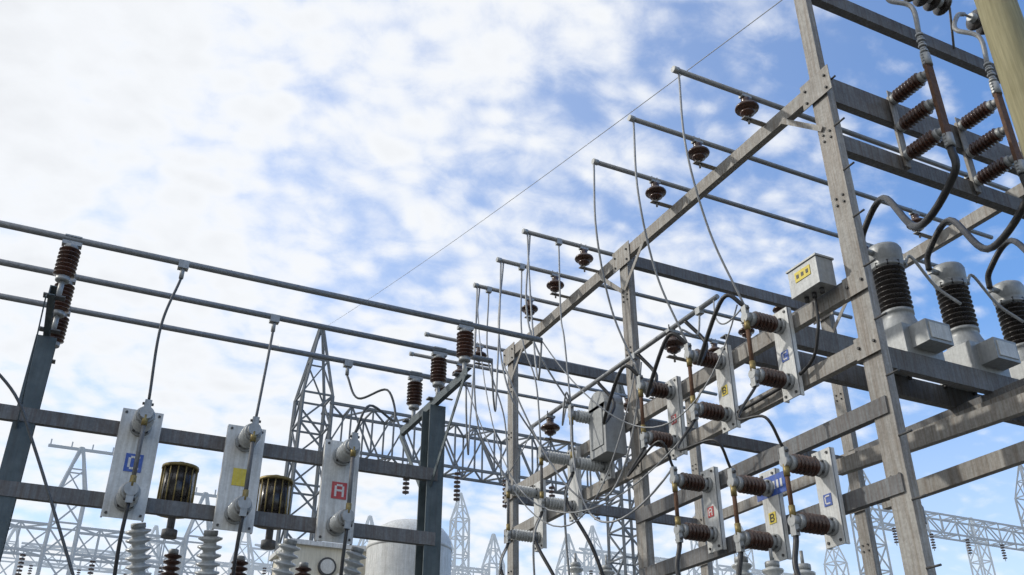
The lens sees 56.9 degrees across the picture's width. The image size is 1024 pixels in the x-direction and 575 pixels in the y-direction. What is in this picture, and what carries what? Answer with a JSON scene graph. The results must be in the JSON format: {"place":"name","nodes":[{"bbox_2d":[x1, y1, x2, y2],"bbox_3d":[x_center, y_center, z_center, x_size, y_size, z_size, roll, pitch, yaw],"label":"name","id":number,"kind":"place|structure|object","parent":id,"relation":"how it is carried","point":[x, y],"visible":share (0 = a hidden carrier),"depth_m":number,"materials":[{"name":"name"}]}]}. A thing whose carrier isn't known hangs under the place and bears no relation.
{"place":"outdoors","nodes":[
{"label":"outdoors","id":0,"kind":"place"},
{"bbox_2d":[125,522,366,574],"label":"transformer bushings","id":1,"kind":"object","parent":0,"point":[139,548],"visible":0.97,"depth_m":7.36,"materials":[{"name":"ceramic"}]},
{"bbox_2d":[39,234,473,422],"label":"bus post insulators","id":2,"kind":"object","parent":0,"point":[66,264],"visible":0.95,"depth_m":8.13,"materials":[{"name":"brown ceramic"}]},
{"bbox_2d":[0,220,542,385],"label":"bus bars","id":3,"kind":"object","parent":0,"point":[141,254],"visible":1,"depth_m":8.22,"materials":[{"name":"grey metal"}]},
{"bbox_2d":[268,538,365,574],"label":"control kiosk","id":4,"kind":"object","parent":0,"point":[321,558],"visible":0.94,"depth_m":14.40,"materials":[{"name":"beige paint"}]},
{"bbox_2d":[365,519,452,574],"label":"storage tank","id":5,"kind":"object","parent":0,"point":[387,558],"visible":0.58,"depth_m":13.74,"materials":[{"name":"white metal"}]},
{"bbox_2d":[0,439,1023,574],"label":"lattice gantries","id":6,"kind":"object","parent":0,"point":[251,566],"visible":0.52,"depth_m":67.74,"materials":[{"name":"grey metal"}]},
{"bbox_2d":[0,0,1023,574],"label":"sky","id":7,"kind":"structure","parent":0,"point":[336,146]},
{"label":"ground","id":8,"kind":"structure","parent":0,"visible":0},
{"bbox_2d":[0,285,471,574],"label":"bus gantry","id":9,"kind":"object","parent":8,"relation":"on","point":[424,537],"visible":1,"depth_m":7.46,"materials":[{"name":"grey metal"}]},
{"bbox_2d":[157,461,293,549],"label":"cage drums","id":10,"kind":"object","parent":9,"relation":"in","point":[178,481],"visible":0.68,"depth_m":7.63,"materials":[{"name":"black metal"}]},
{"bbox_2d":[100,399,360,544],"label":"fuse bases","id":11,"kind":"object","parent":9,"relation":"attached to","point":[133,460],"visible":0.98,"depth_m":7.33,"materials":[{"name":"white paint"}]},
{"bbox_2d":[271,329,638,574],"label":"lattice gantry","id":12,"kind":"object","parent":8,"relation":"on","point":[301,402],"visible":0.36,"depth_m":37.51,"materials":[{"name":"grey metal"}]},
{"bbox_2d":[0,0,1023,574],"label":"conductors","id":13,"kind":"object","parent":12,"relation":"attached to","point":[1002,242],"visible":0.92,"depth_m":8.23,"materials":[{"name":"metal"}]},
{"bbox_2d":[507,0,1023,574],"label":"switchgear frame","id":14,"kind":"object","parent":8,"relation":"on","point":[899,486],"visible":0.81,"depth_m":8.05,"materials":[{"name":"metal"}]},
{"bbox_2d":[505,404,614,551],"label":"switch bases","id":15,"kind":"object","parent":14,"relation":"attached to","point":[537,492],"visible":0.8,"depth_m":9.63,"materials":[{"name":"white paint"}]},
{"bbox_2d":[588,391,626,461],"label":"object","id":16,"kind":"object","parent":14,"relation":"attached to","point":[603,440],"visible":0.8,"depth_m":9.04,"materials":[{"name":"metal"}]},
{"bbox_2d":[570,548,815,574],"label":"cable sealing ends","id":17,"kind":"object","parent":14,"relation":"attached to","point":[772,566],"visible":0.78,"depth_m":6.72,"materials":[{"name":"ceramic"}]},
{"bbox_2d":[435,90,983,443],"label":"pin insulators","id":18,"kind":"object","parent":14,"relation":"attached to","point":[746,108],"visible":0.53,"depth_m":9.61,"materials":[{"name":"ceramic"}]},
{"bbox_2d":[394,66,1010,428],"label":"bus pipes","id":19,"kind":"object","parent":18,"relation":"on","point":[632,118],"visible":0.73,"depth_m":9.69,"materials":[{"name":"metal"}]},
{"bbox_2d":[636,304,804,459],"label":"switch bases","id":20,"kind":"object","parent":14,"relation":"attached to","point":[786,377],"visible":0.88,"depth_m":7.54,"materials":[{"name":"white paint"}]},
{"bbox_2d":[503,64,941,569],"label":"gusset plates","id":21,"kind":"object","parent":14,"relation":"attached to","point":[815,87],"visible":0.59,"depth_m":7.53,"materials":[{"name":"metal"}]},
{"bbox_2d":[669,446,849,561],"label":"switch bases","id":22,"kind":"object","parent":14,"relation":"attached to","point":[768,488],"visible":1,"depth_m":6.73,"materials":[{"name":"white paint"}]},
{"bbox_2d":[737,252,836,413],"bbox_3d":[1.988,0.409,7.268,0.180,0.798,1.360,13,-32,-23],"label":"junction box","id":23,"kind":"object","parent":14,"relation":"attached to","point":[811,278],"visible":0.94,"depth_m":6.92,"materials":[{"name":"metal"}]},
{"bbox_2d":[903,0,984,48],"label":"strain insulators","id":24,"kind":"object","parent":14,"relation":"attached to","point":[943,7],"visible":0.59,"depth_m":8.56,"materials":[{"name":"ceramic"}]},
{"bbox_2d":[867,241,1023,395],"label":"instrument transformers","id":25,"kind":"object","parent":14,"relation":"on","point":[958,336],"visible":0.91,"depth_m":9.01,"materials":[{"name":"metal"}]},
{"bbox_2d":[886,51,1023,194],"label":"isolator","id":26,"kind":"object","parent":14,"relation":"attached to","point":[916,115],"visible":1,"depth_m":7.75,"materials":[{"name":"ceramic"}]},
{"bbox_2d":[974,0,1023,155],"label":"timber pole","id":27,"kind":"object","parent":8,"relation":"on","point":[1002,22],"visible":1,"depth_m":6.43,"materials":[{"name":"beige wood"}]}
]}

